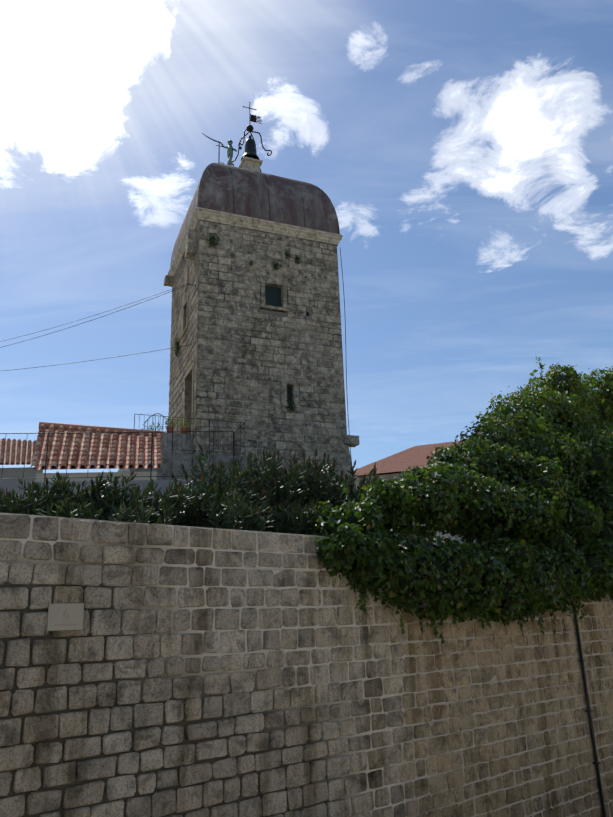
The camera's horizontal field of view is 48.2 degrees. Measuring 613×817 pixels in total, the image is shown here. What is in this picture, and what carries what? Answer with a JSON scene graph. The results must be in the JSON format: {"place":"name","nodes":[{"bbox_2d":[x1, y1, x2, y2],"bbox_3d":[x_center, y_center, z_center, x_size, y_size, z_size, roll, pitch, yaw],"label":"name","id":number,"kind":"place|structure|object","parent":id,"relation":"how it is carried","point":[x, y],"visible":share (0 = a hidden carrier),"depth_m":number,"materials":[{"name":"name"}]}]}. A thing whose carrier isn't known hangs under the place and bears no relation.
{"place":"outdoors","nodes":[
{"label":"outdoors","id":0,"kind":"place"},
{"bbox_2d":[170,163,339,266],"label":"dome","id":1,"kind":"structure","parent":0,"point":[243,191],"depth_m":26.42,"materials":[{"name":"paint"}]},
{"bbox_2d":[202,102,271,171],"bbox_3d":[-3.090,-11.124,29.450,2.903,5.416,1.500,5,-19,-21],"label":"bell and weathervane","id":2,"kind":"object","parent":1,"relation":"on","point":[250,160],"visible":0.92,"depth_m":29.37,"materials":[{"name":"black metal"}]},
{"bbox_2d":[200,207,340,243],"bbox_3d":[-2.274,-6.328,28.210,7.319,0.050,7.010,-2,-18,1],"label":"dome lip","id":3,"kind":"object","parent":1,"relation":"attached to","point":[268,220],"visible":0.14,"depth_m":26.01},
{"bbox_2d":[164,229,359,492],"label":"brackets","id":4,"kind":"object","parent":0,"point":[344,456],"visible":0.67,"depth_m":24.48,"materials":[{"name":"grey stone"}]},
{"bbox_2d":[0,513,612,816],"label":"wall","id":5,"kind":"structure","parent":0,"point":[240,699],"depth_m":9.58,"materials":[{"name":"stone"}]},
{"bbox_2d":[0,0,612,472],"label":"sky","id":6,"kind":"structure","parent":0,"point":[461,151],"materials":[{"name":"blue"}]},
{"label":"terrace","id":7,"kind":"structure","parent":0,"visible":0},
{"bbox_2d":[0,467,42,482],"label":"house walls","id":8,"kind":"structure","parent":7,"relation":"on","point":[29,472],"depth_m":24.44,"materials":[{"name":"grey paint"}]},
{"bbox_2d":[0,438,36,464],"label":"roof","id":9,"kind":"structure","parent":8,"relation":"on","point":[14,453],"depth_m":26.11,"materials":[{"name":"tile"}]},
{"bbox_2d":[0,482,52,514],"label":"oleander","id":10,"kind":"object","parent":7,"relation":"on","point":[29,508],"depth_m":9.49,"materials":[{"name":"green plant"}]},
{"bbox_2d":[36,496,103,519],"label":"oleander","id":11,"kind":"object","parent":7,"relation":"on","point":[67,512],"depth_m":9.01,"materials":[{"name":"green plant"}]},
{"bbox_2d":[17,469,137,518],"bbox_3d":[-3.417,1.621,10.357,1.711,1.383,1.427,-2,-18,1],"label":"oleander","id":12,"kind":"object","parent":7,"relation":"on","point":[61,488],"depth_m":10.17,"materials":[{"name":"green plant"}]},
{"bbox_2d":[36,471,156,481],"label":"house walls","id":13,"kind":"structure","parent":7,"relation":"on","point":[90,474],"depth_m":14.91,"materials":[{"name":"beige paint"}]},
{"bbox_2d":[30,424,162,469],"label":"roof","id":14,"kind":"structure","parent":13,"relation":"on","point":[99,454],"depth_m":15.93,"materials":[{"name":"tile"}]},
{"bbox_2d":[39,422,163,437],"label":"roof ridge","id":15,"kind":"structure","parent":14,"relation":"on","point":[76,427],"depth_m":17.65,"materials":[{"name":"tile"}]},
{"bbox_2d":[66,470,154,520],"bbox_3d":[-2.981,1.654,10.381,1.396,1.306,1.209,-2,-18,1],"label":"oleander","id":16,"kind":"object","parent":7,"relation":"on","point":[108,495],"depth_m":10.16,"materials":[{"name":"green plant"}]},
{"bbox_2d":[0,479,228,509],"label":"wall","id":17,"kind":"structure","parent":7,"relation":"on","point":[143,484],"depth_m":13.88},
{"bbox_2d":[0,431,233,481],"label":"fence","id":18,"kind":"object","parent":17,"relation":"on","point":[150,476],"visible":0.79,"depth_m":14.20,"materials":[{"name":"grey metal"}]},
{"bbox_2d":[107,498,176,524],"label":"oleander","id":19,"kind":"object","parent":7,"relation":"on","point":[148,513],"depth_m":9.54,"materials":[{"name":"green plant"}]},
{"bbox_2d":[119,481,194,524],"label":"oleander","id":20,"kind":"object","parent":7,"relation":"on","point":[155,504],"depth_m":10.50,"materials":[{"name":"green plant"}]},
{"bbox_2d":[118,432,246,479],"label":"wall","id":21,"kind":"structure","parent":7,"relation":"on","point":[176,460],"depth_m":20.76,"materials":[{"name":"grey concrete"}]},
{"bbox_2d":[166,426,187,433],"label":"flower pots","id":22,"kind":"object","parent":21,"relation":"on","point":[168,429],"visible":0.38,"depth_m":22.76,"materials":[{"name":"ceramic"}]},
{"bbox_2d":[141,417,190,430],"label":"potted plants","id":23,"kind":"object","parent":22,"relation":"on","point":[185,425],"visible":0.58,"depth_m":22.79,"materials":[{"name":"green plant"}]},
{"bbox_2d":[134,413,244,455],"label":"tower railings","id":24,"kind":"object","parent":21,"relation":"on","point":[239,428],"visible":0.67,"depth_m":21.30,"materials":[{"name":"black metal"}]},
{"bbox_2d":[168,222,201,453],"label":"tower","id":25,"kind":"structure","parent":7,"relation":"on","point":[180,362],"depth_m":25.68,"materials":[{"name":"stone"}]},
{"bbox_2d":[169,234,199,452],"bbox_3d":[-4.574,0.245,25.067,0.012,13.415,4.900,5,-19,-21],"label":"tower mortar","id":26,"kind":"object","parent":25,"relation":"attached to","point":[190,358],"visible":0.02,"depth_m":24.91,"materials":[{"name":"grey concrete"}]},
{"bbox_2d":[174,233,300,412],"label":"weeds","id":27,"kind":"object","parent":26,"relation":"attached to","point":[177,338],"depth_m":25.41,"materials":[{"name":"green plant"}]},
{"bbox_2d":[181,266,194,434],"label":"window openings","id":28,"kind":"object","parent":25,"relation":"in","point":[188,406],"visible":0.48,"depth_m":24.60,"materials":[{"name":"grey stone"}]},
{"bbox_2d":[149,474,250,527],"bbox_3d":[-1.772,1.843,11.365,1.678,1.457,1.569,-2,-18,1],"label":"oleander","id":29,"kind":"object","parent":7,"relation":"on","point":[197,513],"depth_m":11.07,"materials":[{"name":"green plant"}]},
{"bbox_2d":[170,455,278,531],"bbox_3d":[-1.509,1.882,12.299,2.089,1.926,2.018,-2,-18,1],"label":"oleander","id":30,"kind":"object","parent":7,"relation":"on","point":[219,483],"depth_m":12.04,"materials":[{"name":"green plant"}]},
{"bbox_2d":[204,486,273,531],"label":"oleander","id":31,"kind":"object","parent":7,"relation":"on","point":[247,521],"depth_m":10.77,"materials":[{"name":"green plant"}]},
{"bbox_2d":[198,443,318,532],"bbox_3d":[-0.825,1.954,13.187,2.235,2.277,2.290,-2,-18,1],"label":"oleander","id":32,"kind":"object","parent":7,"relation":"on","point":[269,470],"depth_m":12.64,"materials":[{"name":"green plant"}]},
{"bbox_2d":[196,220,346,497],"bbox_3d":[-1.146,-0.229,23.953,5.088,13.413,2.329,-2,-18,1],"label":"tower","id":33,"kind":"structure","parent":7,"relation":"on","point":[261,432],"depth_m":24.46,"materials":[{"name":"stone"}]},
{"bbox_2d":[196,220,346,481],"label":"tower stones","id":34,"kind":"object","parent":33,"relation":"attached to","point":[281,314],"visible":0.17,"depth_m":24.52,"materials":[{"name":"grey stone"}]},
{"bbox_2d":[259,278,308,407],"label":"window frames","id":35,"kind":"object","parent":33,"relation":"in","point":[273,294],"visible":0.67,"depth_m":25.07,"materials":[{"name":"grey stone"}]},
{"bbox_2d":[243,448,338,519],"bbox_3d":[-0.361,1.993,13.524,2.122,2.375,2.042,-2,-18,1],"label":"oleander","id":36,"kind":"object","parent":7,"relation":"on","point":[320,484],"depth_m":13.09,"materials":[{"name":"green plant"}]},
{"bbox_2d":[269,499,322,535],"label":"oleander","id":37,"kind":"object","parent":7,"relation":"on","point":[303,515],"depth_m":11.64,"materials":[{"name":"green plant"}]},
{"bbox_2d":[282,459,379,515],"bbox_3d":[0.486,2.094,13.628,2.118,2.187,2.073,-2,-18,1],"label":"oleander","id":38,"kind":"object","parent":7,"relation":"on","point":[373,471],"depth_m":13.36,"materials":[{"name":"green plant"}]},
{"bbox_2d":[317,475,375,515],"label":"oleander","id":39,"kind":"object","parent":7,"relation":"on","point":[357,491],"depth_m":13.28,"materials":[{"name":"green plant"}]},
{"bbox_2d":[355,472,511,544],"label":"house walls","id":40,"kind":"structure","parent":7,"relation":"on","point":[381,477],"depth_m":42.27,"materials":[{"name":"white paint"}]},
{"bbox_2d":[353,441,466,477],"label":"house roof","id":41,"kind":"structure","parent":40,"relation":"on","point":[404,460],"depth_m":44.17,"materials":[{"name":"tile"}]},
{"bbox_3d":[-1.953,0.527,26.252,6.344,13.415,6.035,-2,-18,1],"label":"tower","id":42,"kind":"object","parent":7,"relation":"on","visible":0},
{"bbox_2d":[168,207,342,276],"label":"cornice","id":43,"kind":"structure","parent":42,"relation":"on","point":[225,218],"depth_m":25.92,"materials":[{"name":"white stone"}]},
{"label":"ground","id":44,"kind":"structure","parent":0,"visible":0},
{"bbox_2d":[0,250,605,816],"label":"cables","id":45,"kind":"object","parent":44,"relation":"on","point":[588,710],"visible":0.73,"depth_m":14.85,"materials":[{"name":"black"}]},
{"bbox_3d":[2.419,5.620,12.219,16.674,6.184,15.159,-2,-18,1],"label":"wall","id":46,"kind":"object","parent":44,"relation":"on","visible":0},
{"bbox_2d":[47,603,83,630],"bbox_3d":[-2.824,2.446,8.044,0.420,0.300,0.018,13,-23,-39],"label":"plaque","id":47,"kind":"object","parent":46,"relation":"attached to","point":[65,616],"visible":1,"depth_m":8.04,"materials":[{"name":"beige stone"}]},
{"bbox_2d":[311,362,612,627],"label":"vine","id":48,"kind":"object","parent":46,"relation":"attached to","point":[573,491],"depth_m":13.95,"materials":[{"name":"green plant"}]},
{"bbox_2d":[487,357,600,437],"bbox_3d":[6.545,0.611,20.023,8.931,5.280,8.042,-2,-18,1],"label":"vine sprig","id":49,"kind":"object","parent":48,"relation":"attached to","point":[535,371],"depth_m":20.96,"materials":[{"name":"green plant"}]},
{"bbox_2d":[334,481,612,643],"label":"vine tendril","id":50,"kind":"object","parent":46,"relation":"attached to","point":[363,606],"depth_m":11.86}
]}

